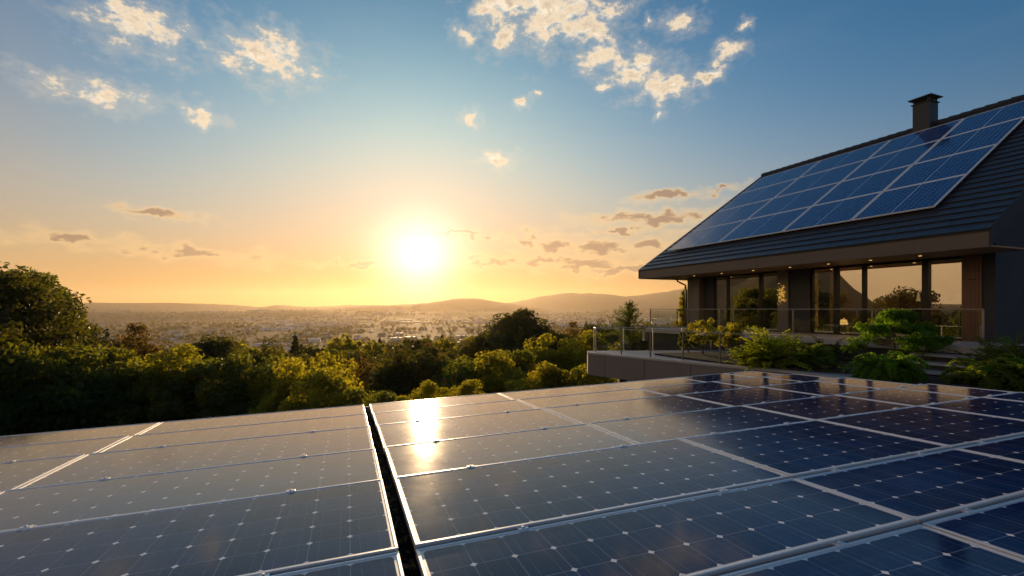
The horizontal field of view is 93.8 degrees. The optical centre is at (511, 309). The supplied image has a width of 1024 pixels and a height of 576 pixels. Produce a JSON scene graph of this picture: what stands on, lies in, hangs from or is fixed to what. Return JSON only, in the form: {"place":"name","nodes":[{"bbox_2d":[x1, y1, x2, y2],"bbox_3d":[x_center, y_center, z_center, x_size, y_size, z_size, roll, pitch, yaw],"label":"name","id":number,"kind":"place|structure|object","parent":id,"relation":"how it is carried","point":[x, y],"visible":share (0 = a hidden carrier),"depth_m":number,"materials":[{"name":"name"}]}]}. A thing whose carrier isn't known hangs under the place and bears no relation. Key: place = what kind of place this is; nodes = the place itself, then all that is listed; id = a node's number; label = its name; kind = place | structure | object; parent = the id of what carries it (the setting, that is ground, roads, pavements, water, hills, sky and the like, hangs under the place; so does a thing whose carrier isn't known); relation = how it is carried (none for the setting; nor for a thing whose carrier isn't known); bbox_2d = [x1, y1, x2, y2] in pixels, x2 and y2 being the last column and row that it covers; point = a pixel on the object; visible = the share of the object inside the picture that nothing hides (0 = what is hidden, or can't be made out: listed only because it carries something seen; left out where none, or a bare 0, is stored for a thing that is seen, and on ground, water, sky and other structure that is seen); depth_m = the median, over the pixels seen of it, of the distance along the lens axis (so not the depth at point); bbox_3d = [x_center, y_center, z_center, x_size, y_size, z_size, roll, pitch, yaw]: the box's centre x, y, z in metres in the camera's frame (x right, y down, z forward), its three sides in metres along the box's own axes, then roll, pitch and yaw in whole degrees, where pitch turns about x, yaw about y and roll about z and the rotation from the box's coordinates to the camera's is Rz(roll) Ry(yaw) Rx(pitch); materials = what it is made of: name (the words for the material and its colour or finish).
{"place":"outdoors","nodes":[
{"label":"outdoors","id":0,"kind":"place"},
{"bbox_2d":[0,454,84,491],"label":"solar panel","id":1,"kind":"object","parent":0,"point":[14,474],"visible":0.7,"depth_m":3.63,"materials":[{"name":"glass"}]},
{"bbox_2d":[0,435,129,462],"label":"solar panel","id":2,"kind":"object","parent":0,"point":[51,450],"visible":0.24,"depth_m":4.38,"materials":[{"name":"glass"}]},
{"bbox_2d":[0,422,159,446],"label":"solar panel","id":3,"kind":"object","parent":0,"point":[65,435],"visible":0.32,"depth_m":5.10,"materials":[{"name":"glass"}]},
{"bbox_2d":[0,448,381,530],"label":"solar panel","id":4,"kind":"object","parent":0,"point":[67,502],"visible":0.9,"depth_m":2.99,"materials":[{"name":"glass"}]},
{"bbox_2d":[18,426,373,488],"bbox_3d":[-2.326,1.182,3.923,2.265,0.047,1.048,-1,-2,-19],"label":"solar panel","id":5,"kind":"object","parent":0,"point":[121,463],"visible":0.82,"depth_m":3.88,"materials":[{"name":"glass"}]},
{"bbox_2d":[0,479,398,575],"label":"solar panel","id":6,"kind":"object","parent":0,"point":[290,530],"visible":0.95,"depth_m":2.23,"materials":[{"name":"glass"}]},
{"bbox_2d":[98,413,368,452],"bbox_3d":[-2.632,1.248,4.815,2.265,0.036,0.853,-2,-2,-19],"label":"solar panel","id":7,"kind":"object","parent":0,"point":[231,432],"visible":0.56,"depth_m":4.84,"materials":[{"name":"glass"}]},
{"bbox_2d":[138,405,364,434],"bbox_3d":[-2.910,1.303,5.623,2.265,0.037,0.828,-1,-1,-19],"label":"solar panel","id":8,"kind":"object","parent":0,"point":[190,424],"visible":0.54,"depth_m":5.65,"materials":[{"name":"glass"}]},
{"bbox_2d":[256,552,403,575],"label":"solar panel","id":9,"kind":"object","parent":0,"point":[389,564],"visible":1,"depth_m":1.91,"materials":[{"name":"glass"}]},
{"bbox_2d":[11,288,684,432],"bbox_3d":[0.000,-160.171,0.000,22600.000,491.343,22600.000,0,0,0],"label":"ground","id":10,"kind":"structure","parent":0,"point":[656,304],"depth_m":4257.87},
{"bbox_2d":[2,266,87,327],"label":"leafy tree","id":11,"kind":"object","parent":10,"relation":"on","point":[45,277],"visible":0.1,"depth_m":41.38,"materials":[{"name":"green plant"}]},
{"bbox_2d":[0,261,112,357],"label":"broad tree","id":12,"kind":"object","parent":10,"relation":"on","point":[33,312],"visible":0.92,"depth_m":31.64,"materials":[{"name":"green plant"}]},
{"bbox_2d":[0,338,129,435],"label":"leafy tree","id":13,"kind":"object","parent":10,"relation":"on","point":[33,407],"visible":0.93,"depth_m":25.32,"materials":[{"name":"green plant"}]},
{"bbox_2d":[0,345,159,435],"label":"leafy tree","id":14,"kind":"object","parent":10,"relation":"on","point":[115,363],"visible":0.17,"depth_m":28.20,"materials":[{"name":"green plant"}]},
{"bbox_2d":[104,322,173,362],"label":"broad tree","id":15,"kind":"object","parent":10,"relation":"on","point":[129,342],"visible":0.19,"depth_m":45.01,"materials":[{"name":"green plant"}]},
{"bbox_2d":[100,343,223,425],"bbox_3d":[-21.829,6.995,30.673,7.014,9.669,7.139,0,0,-40],"label":"leafy tree","id":16,"kind":"object","parent":10,"relation":"on","point":[147,383],"visible":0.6,"depth_m":28.59,"materials":[{"name":"green plant"}]},
{"bbox_2d":[156,333,249,373],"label":"broad tree","id":17,"kind":"object","parent":10,"relation":"on","point":[218,347],"visible":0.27,"depth_m":47.58,"materials":[{"name":"green plant"}]},
{"bbox_2d":[138,350,290,422],"bbox_3d":[-17.710,7.721,30.847,7.255,10.221,9.594,0,0,31],"label":"leafy tree","id":18,"kind":"object","parent":10,"relation":"on","point":[240,377],"visible":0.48,"depth_m":28.57,"materials":[{"name":"green plant"}]},
{"bbox_2d":[232,357,309,413],"bbox_3d":[-14.418,7.172,30.502,6.068,8.219,5.962,0,0,38],"label":"leafy tree","id":19,"kind":"object","parent":10,"relation":"on","point":[262,389],"visible":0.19,"depth_m":29.39,"materials":[{"name":"green plant"}]},
{"bbox_2d":[229,339,313,371],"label":"broad tree","id":20,"kind":"object","parent":10,"relation":"on","point":[259,354],"visible":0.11,"depth_m":45.41,"materials":[{"name":"green plant"}]},
{"bbox_2d":[246,351,374,413],"bbox_3d":[-10.843,6.940,27.428,6.663,9.186,6.782,0,0,39],"label":"leafy tree","id":21,"kind":"object","parent":10,"relation":"on","point":[280,394],"visible":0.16,"depth_m":26.28,"materials":[{"name":"green plant"}]},
{"bbox_2d":[276,367,391,411],"bbox_3d":[-8.568,5.996,22.819,5.247,6.492,4.523,0,0,21],"label":"leafy tree","id":22,"kind":"object","parent":10,"relation":"on","point":[319,397],"visible":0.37,"depth_m":22.00,"materials":[{"name":"green plant"}]},
{"bbox_2d":[324,332,364,355],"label":"slope tree","id":23,"kind":"object","parent":10,"relation":"on","point":[350,344],"visible":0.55,"depth_m":100.29,"materials":[{"name":"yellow plant"}]},
{"bbox_2d":[338,387,398,406],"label":"leafy tree","id":24,"kind":"object","parent":10,"relation":"on","point":[354,396],"visible":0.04,"depth_m":21.10,"materials":[{"name":"green plant"}]},
{"bbox_2d":[343,349,408,389],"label":"broad tree","id":25,"kind":"object","parent":10,"relation":"on","point":[360,374],"visible":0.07,"depth_m":41.35,"materials":[{"name":"green plant"}]},
{"bbox_2d":[82,308,679,355],"bbox_3d":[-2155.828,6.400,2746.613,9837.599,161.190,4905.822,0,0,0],"label":"valley woodland","id":26,"kind":"object","parent":10,"relation":"on","point":[335,332],"visible":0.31,"depth_m":1681.61,"materials":[{"name":"green plant"}]},
{"bbox_2d":[91,309,680,330],"bbox_3d":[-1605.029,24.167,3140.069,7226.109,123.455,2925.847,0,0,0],"label":"distant town","id":27,"kind":"object","parent":10,"relation":"on","point":[307,322],"visible":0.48,"depth_m":2902.66},
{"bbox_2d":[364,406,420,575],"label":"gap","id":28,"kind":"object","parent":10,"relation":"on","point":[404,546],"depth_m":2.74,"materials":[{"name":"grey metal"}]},
{"bbox_2d":[369,393,511,417],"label":"solar panel","id":29,"kind":"object","parent":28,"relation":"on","point":[426,403],"visible":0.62,"depth_m":6.36,"materials":[{"name":"glass"}]},
{"bbox_2d":[499,384,627,399],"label":"solar panel","id":30,"kind":"object","parent":28,"relation":"on","point":[517,395],"visible":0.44,"depth_m":6.95,"materials":[{"name":"glass"}]},
{"bbox_2d":[518,389,667,408],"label":"solar panel","id":31,"kind":"object","parent":28,"relation":"on","point":[571,399],"visible":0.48,"depth_m":6.13,"materials":[{"name":"glass"}]},
{"bbox_2d":[544,395,730,423],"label":"solar panel","id":32,"kind":"object","parent":28,"relation":"on","point":[611,410],"visible":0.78,"depth_m":5.19,"materials":[{"name":"glass"}]},
{"bbox_2d":[607,377,702,388],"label":"solar panel","id":33,"kind":"object","parent":28,"relation":"on","point":[651,383],"visible":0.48,"depth_m":7.46,"materials":[{"name":"glass"}]},
{"bbox_2d":[637,381,747,394],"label":"solar panel","id":34,"kind":"object","parent":28,"relation":"on","point":[689,388],"visible":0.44,"depth_m":6.65,"materials":[{"name":"glass"}]},
{"bbox_2d":[588,405,810,443],"bbox_3d":[1.668,1.021,4.306,1.780,0.047,0.851,-2,-1,-19],"label":"solar panel","id":35,"kind":"object","parent":28,"relation":"on","point":[654,428],"visible":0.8,"depth_m":4.25,"materials":[{"name":"glass"}]},
{"bbox_2d":[677,387,822,405],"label":"solar panel","id":36,"kind":"object","parent":28,"relation":"on","point":[741,396],"visible":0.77,"depth_m":5.71,"materials":[{"name":"glass"}]},
{"bbox_2d":[713,377,799,386],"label":"solar panel","id":37,"kind":"object","parent":28,"relation":"on","point":[756,381],"visible":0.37,"depth_m":7.03,"materials":[{"name":"glass"}]},
{"bbox_2d":[681,420,949,478],"bbox_3d":[2.135,0.977,3.492,1.425,0.046,1.006,-2,-1,-19],"label":"solar panel","id":38,"kind":"object","parent":28,"relation":"on","point":[800,449],"visible":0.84,"depth_m":3.37,"materials":[{"name":"glass"}]},
{"bbox_2d":[760,381,878,395],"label":"solar panel","id":39,"kind":"object","parent":28,"relation":"on","point":[819,388],"visible":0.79,"depth_m":6.10,"materials":[{"name":"glass"}]},
{"bbox_2d":[742,395,911,419],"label":"solar panel","id":40,"kind":"object","parent":28,"relation":"on","point":[818,407],"visible":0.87,"depth_m":4.78,"materials":[{"name":"glass"}]},
{"bbox_2d":[816,377,915,388],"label":"solar panel","id":41,"kind":"object","parent":28,"relation":"on","point":[866,383],"visible":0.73,"depth_m":6.37,"materials":[{"name":"glass"}]},
{"bbox_2d":[720,524,1023,575],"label":"solar panel","id":42,"kind":"object","parent":28,"relation":"on","point":[919,550],"visible":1,"depth_m":1.86,"materials":[{"name":"glass"}]},
{"bbox_2d":[835,388,976,405],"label":"solar panel","id":43,"kind":"object","parent":28,"relation":"on","point":[906,396],"visible":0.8,"depth_m":5.16,"materials":[{"name":"glass"}]},
{"bbox_2d":[795,448,1023,524],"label":"solar panel","id":44,"kind":"object","parent":28,"relation":"on","point":[920,488],"visible":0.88,"depth_m":2.63,"materials":[{"name":"glass"}]},
{"bbox_2d":[818,406,1023,448],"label":"solar panel","id":45,"kind":"object","parent":28,"relation":"on","point":[952,429],"visible":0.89,"depth_m":3.86,"materials":[{"name":"glass"}]},
{"bbox_2d":[896,384,1010,396],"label":"solar panel","id":46,"kind":"object","parent":28,"relation":"on","point":[962,391],"visible":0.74,"depth_m":5.43,"materials":[{"name":"glass"}]},
{"bbox_2d":[920,397,1023,419],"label":"solar panel","id":47,"kind":"object","parent":28,"relation":"on","point":[1011,409],"visible":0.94,"depth_m":4.49,"materials":[{"name":"glass"}]},
{"bbox_2d":[922,497,1023,558],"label":"solar panel","id":48,"kind":"object","parent":28,"relation":"on","point":[999,527],"visible":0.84,"depth_m":2.11,"materials":[{"name":"glass"}]},
{"bbox_2d":[955,435,1023,461],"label":"solar panel","id":49,"kind":"object","parent":28,"relation":"on","point":[1011,448],"visible":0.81,"depth_m":3.21,"materials":[{"name":"glass"}]},
{"bbox_2d":[361,342,452,399],"bbox_3d":[-6.265,9.139,36.143,11.654,13.249,9.466,0,0,10],"label":"broad tree","id":50,"kind":"object","parent":10,"relation":"on","point":[407,376],"visible":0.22,"depth_m":34.85,"materials":[{"name":"green plant"}]},
{"bbox_2d":[395,379,451,401],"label":"leafy tree","id":51,"kind":"object","parent":10,"relation":"on","point":[429,390],"visible":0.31,"depth_m":20.34,"materials":[{"name":"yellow plant"}]},
{"bbox_2d":[426,355,501,395],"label":"leafy tree","id":52,"kind":"object","parent":10,"relation":"on","point":[461,372],"visible":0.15,"depth_m":30.30,"materials":[{"name":"green plant"}]},
{"bbox_2d":[453,330,510,365],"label":"broad tree","id":53,"kind":"object","parent":10,"relation":"on","point":[478,341],"visible":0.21,"depth_m":54.80,"materials":[{"name":"green plant"}]},
{"bbox_2d":[459,349,533,393],"bbox_3d":[-0.901,6.404,30.716,6.231,7.709,5.371,0,0,-8],"label":"leafy tree","id":54,"kind":"object","parent":10,"relation":"on","point":[501,370],"visible":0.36,"depth_m":29.57,"materials":[{"name":"green plant"}]},
{"bbox_2d":[481,348,546,376],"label":"leafy tree","id":55,"kind":"object","parent":10,"relation":"on","point":[523,359],"visible":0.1,"depth_m":33.50,"materials":[{"name":"green plant"}]},
{"bbox_2d":[466,308,569,361],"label":"broad tree","id":56,"kind":"object","parent":10,"relation":"on","point":[515,330],"visible":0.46,"depth_m":55.41,"materials":[{"name":"green plant"}]},
{"bbox_2d":[503,361,573,391],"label":"leafy tree","id":57,"kind":"object","parent":10,"relation":"on","point":[514,385],"visible":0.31,"depth_m":24.67,"materials":[{"name":"green plant"}]},
{"bbox_2d":[523,333,586,371],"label":"leafy tree","id":58,"kind":"object","parent":10,"relation":"on","point":[566,357],"visible":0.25,"depth_m":37.30,"materials":[{"name":"green plant"}]},
{"bbox_2d":[536,365,590,388],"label":"leafy tree","id":59,"kind":"object","parent":10,"relation":"on","point":[575,374],"visible":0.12,"depth_m":24.39,"materials":[{"name":"green plant"}]},
{"bbox_2d":[561,363,617,386],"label":"leafy tree","id":60,"kind":"object","parent":10,"relation":"on","point":[594,379],"visible":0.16,"depth_m":23.34,"materials":[{"name":"green plant"}]},
{"bbox_2d":[572,329,624,378],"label":"leafy tree","id":61,"kind":"object","parent":10,"relation":"on","point":[587,339],"visible":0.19,"depth_m":42.35,"materials":[{"name":"green plant"}]},
{"bbox_2d":[603,299,643,350],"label":"conifer tree","id":62,"kind":"object","parent":10,"relation":"on","point":[627,323],"visible":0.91,"depth_m":29.90,"materials":[{"name":"green plant"}]},
{"bbox_2d":[587,350,1021,391],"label":"terrace","id":63,"kind":"structure","parent":10,"relation":"on","point":[624,366],"depth_m":17.34,"materials":[{"name":"grey concrete"}]},
{"bbox_2d":[594,327,758,363],"bbox_3d":[6.021,1.266,17.648,5.195,0.989,6.155,0,0,0],"label":"terrace railing","id":64,"kind":"object","parent":63,"relation":"on","point":[652,330],"visible":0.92,"depth_m":18.32,"materials":[{"name":"grey metal"}]},
{"bbox_2d":[655,352,859,373],"bbox_3d":[8.431,1.762,16.420,3.403,0.055,7.038,0,0,-32],"label":"planting bed","id":65,"kind":"object","parent":63,"relation":"on","point":[708,357],"visible":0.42,"depth_m":16.52,"materials":[{"name":"grey concrete"}]},
{"bbox_2d":[687,317,723,353],"bbox_3d":[7.442,1.035,18.725,1.283,1.459,1.710,0,0,0],"label":"garden bush","id":66,"kind":"object","parent":65,"relation":"on","point":[697,338],"visible":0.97,"depth_m":18.36,"materials":[{"name":"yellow plant"}]},
{"bbox_2d":[724,325,815,371],"bbox_3d":[7.760,1.644,14.541,2.353,2.269,2.758,0,0,0],"label":"fern shrub","id":67,"kind":"object","parent":65,"relation":"on","point":[770,352],"visible":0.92,"depth_m":14.32,"materials":[{"name":"green plant"}]},
{"bbox_2d":[776,343,843,372],"bbox_3d":[8.897,1.774,14.242,2.067,1.591,1.823,0,0,0],"label":"fern shrub","id":68,"kind":"object","parent":65,"relation":"on","point":[813,361],"visible":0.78,"depth_m":14.06,"materials":[{"name":"green plant"}]},
{"bbox_2d":[839,308,956,357],"bbox_3d":[11.523,0.845,14.344,2.506,1.798,2.618,0,0,-35],"label":"layered tree","id":69,"kind":"object","parent":63,"relation":"on","point":[890,322],"visible":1,"depth_m":13.90,"materials":[{"name":"green plant"}]},
{"bbox_2d":[893,375,969,386],"bbox_3d":[10.075,1.762,11.725,1.626,0.055,2.121,0,0,45],"label":"planting bed","id":70,"kind":"object","parent":63,"relation":"on","point":[935,380],"visible":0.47,"depth_m":11.34,"materials":[{"name":"green plant"}]},
{"bbox_2d":[841,350,930,383],"bbox_3d":[9.455,1.838,12.075,1.907,1.580,1.798,0,0,-26],"label":"fern shrub","id":71,"kind":"object","parent":70,"relation":"on","point":[889,369],"visible":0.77,"depth_m":11.78,"materials":[{"name":"green plant"}]},
{"bbox_2d":[908,352,981,376],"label":"garden steps","id":72,"kind":"structure","parent":63,"relation":"on","point":[937,364],"depth_m":13.10,"materials":[{"name":"grey stone"}]},
{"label":"planting bed","id":73,"kind":"structure","parent":63,"relation":"on","visible":0},
{"bbox_2d":[939,357,1023,390],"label":"fern shrub","id":74,"kind":"object","parent":73,"relation":"on","point":[980,375],"visible":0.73,"depth_m":10.96,"materials":[{"name":"green plant"}]},
{"bbox_2d":[944,329,1023,364],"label":"tall shrub","id":75,"kind":"object","parent":73,"relation":"on","point":[993,352],"visible":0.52,"depth_m":11.92,"materials":[{"name":"green plant"}]},
{"bbox_2d":[978,352,1023,391],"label":"fern shrub","id":76,"kind":"object","parent":73,"relation":"on","point":[1017,363],"visible":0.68,"depth_m":10.72,"materials":[{"name":"green plant"}]},
{"bbox_2d":[638,93,1023,362],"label":"house","id":77,"kind":"structure","parent":10,"relation":"on","point":[960,245],"depth_m":17.22,"materials":[{"name":"grey wood"}]},
{"bbox_2d":[667,220,745,250],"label":"roof solar panel","id":78,"kind":"object","parent":77,"relation":"on","point":[709,236],"visible":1,"depth_m":25.46,"materials":[{"name":"blue glass"}]},
{"bbox_2d":[693,198,772,230],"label":"roof solar panel","id":79,"kind":"object","parent":77,"relation":"on","point":[737,214],"visible":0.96,"depth_m":26.20,"materials":[{"name":"blue glass"}]},
{"bbox_2d":[714,271,776,331],"bbox_3d":[11.368,-0.349,23.345,0.170,2.737,3.820,0,0,-22],"label":"window","id":80,"kind":"structure","parent":77,"relation":"in","point":[752,297],"depth_m":23.25,"materials":[{"name":"clear glass"}]},
{"bbox_2d":[718,178,797,211],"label":"roof solar panel","id":81,"kind":"object","parent":77,"relation":"on","point":[760,194],"visible":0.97,"depth_m":26.93,"materials":[{"name":"blue glass"}]},
{"bbox_2d":[719,206,811,242],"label":"roof solar panel","id":82,"kind":"object","parent":77,"relation":"on","point":[768,225],"visible":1,"depth_m":22.12,"materials":[{"name":"blue glass"}]},
{"bbox_2d":[743,160,820,192],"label":"roof solar panel","id":83,"kind":"object","parent":77,"relation":"on","point":[784,176],"visible":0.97,"depth_m":27.62,"materials":[{"name":"blue glass"}]},
{"bbox_2d":[747,182,839,219],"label":"roof solar panel","id":84,"kind":"object","parent":77,"relation":"on","point":[800,200],"visible":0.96,"depth_m":22.86,"materials":[{"name":"blue glass"}]},
{"bbox_2d":[650,309,984,345],"bbox_3d":[11.068,0.500,19.995,1.890,1.029,14.144,0,0,-22],"label":"deck railing","id":85,"kind":"object","parent":77,"relation":"on","point":[983,321],"visible":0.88,"depth_m":15.72,"materials":[{"name":"grey metal"}]},
{"bbox_2d":[775,160,866,197],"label":"roof solar panel","id":86,"kind":"object","parent":77,"relation":"on","point":[826,177],"visible":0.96,"depth_m":23.60,"materials":[{"name":"blue glass"}]},
{"bbox_2d":[782,192,881,231],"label":"roof solar panel","id":87,"kind":"object","parent":77,"relation":"on","point":[841,211],"visible":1,"depth_m":19.25,"materials":[{"name":"blue glass"}]},
{"bbox_2d":[801,140,889,176],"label":"roof solar panel","id":88,"kind":"object","parent":77,"relation":"on","point":[857,155],"visible":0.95,"depth_m":24.28,"materials":[{"name":"blue glass"}]},
{"bbox_2d":[813,165,911,205],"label":"roof solar panel","id":89,"kind":"object","parent":77,"relation":"on","point":[868,184],"visible":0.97,"depth_m":19.98,"materials":[{"name":"blue glass"}]},
{"bbox_2d":[811,256,961,340],"bbox_3d":[13.628,-0.349,17.832,0.170,2.737,5.160,0,0,-22],"label":"window","id":90,"kind":"structure","parent":77,"relation":"in","point":[933,283],"depth_m":17.56,"materials":[{"name":"clear glass"}]},
{"bbox_2d":[842,140,939,181],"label":"roof solar panel","id":91,"kind":"object","parent":77,"relation":"on","point":[896,159],"visible":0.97,"depth_m":20.71,"materials":[{"name":"blue glass"}]},
{"bbox_2d":[852,174,966,220],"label":"roof solar panel","id":92,"kind":"object","parent":77,"relation":"on","point":[926,195],"visible":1,"depth_m":16.73,"materials":[{"name":"blue glass"}]},
{"bbox_2d":[869,118,963,158],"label":"roof solar panel","id":93,"kind":"object","parent":77,"relation":"on","point":[935,133],"visible":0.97,"depth_m":21.40,"materials":[{"name":"blue glass"}]},
{"bbox_2d":[884,144,997,190],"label":"roof solar panel","id":94,"kind":"object","parent":77,"relation":"on","point":[962,163],"visible":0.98,"depth_m":17.47,"materials":[{"name":"blue glass"}]},
{"bbox_2d":[914,117,1023,163],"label":"roof solar panel","id":95,"kind":"object","parent":77,"relation":"on","point":[999,133],"visible":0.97,"depth_m":18.19,"materials":[{"name":"blue glass"}]},
{"bbox_2d":[942,101,1023,138],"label":"roof solar panel","id":96,"kind":"object","parent":77,"relation":"on","point":[993,117],"visible":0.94,"depth_m":19.12,"materials":[{"name":"blue glass"}]},
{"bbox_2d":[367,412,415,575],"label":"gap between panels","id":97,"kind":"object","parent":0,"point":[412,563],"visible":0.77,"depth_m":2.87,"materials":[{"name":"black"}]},
{"bbox_2d":[372,399,537,429],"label":"solar panel","id":98,"kind":"object","parent":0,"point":[442,412],"visible":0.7,"depth_m":5.54,"materials":[{"name":"glass"}]},
{"bbox_2d":[377,408,578,453],"bbox_3d":[-0.342,1.128,4.609,1.795,0.046,1.048,-1,-2,-19],"label":"solar panel","id":99,"kind":"object","parent":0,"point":[409,432],"visible":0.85,"depth_m":4.59,"materials":[{"name":"glass"}]},
{"bbox_2d":[384,424,635,480],"bbox_3d":[-0.035,1.067,3.717,1.795,0.046,0.851,-1,-2,-19],"label":"solar panel","id":100,"kind":"object","parent":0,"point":[426,457],"visible":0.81,"depth_m":3.65,"materials":[{"name":"glass"}]},
{"bbox_2d":[0,0,1023,306],"label":"sky","id":101,"kind":"structure","parent":0,"point":[257,153],"materials":[{"name":"blue"}]},
{"bbox_2d":[394,438,789,552],"bbox_3d":[0.432,1.024,2.904,2.150,0.046,1.006,-2,-1,-19],"label":"solar panel","id":102,"kind":"object","parent":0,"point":[455,505],"visible":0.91,"depth_m":2.74,"materials":[{"name":"glass"}]},
{"bbox_2d":[416,478,915,575],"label":"solar panel","id":103,"kind":"object","parent":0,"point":[722,531],"visible":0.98,"depth_m":2.09,"materials":[{"name":"glass"}]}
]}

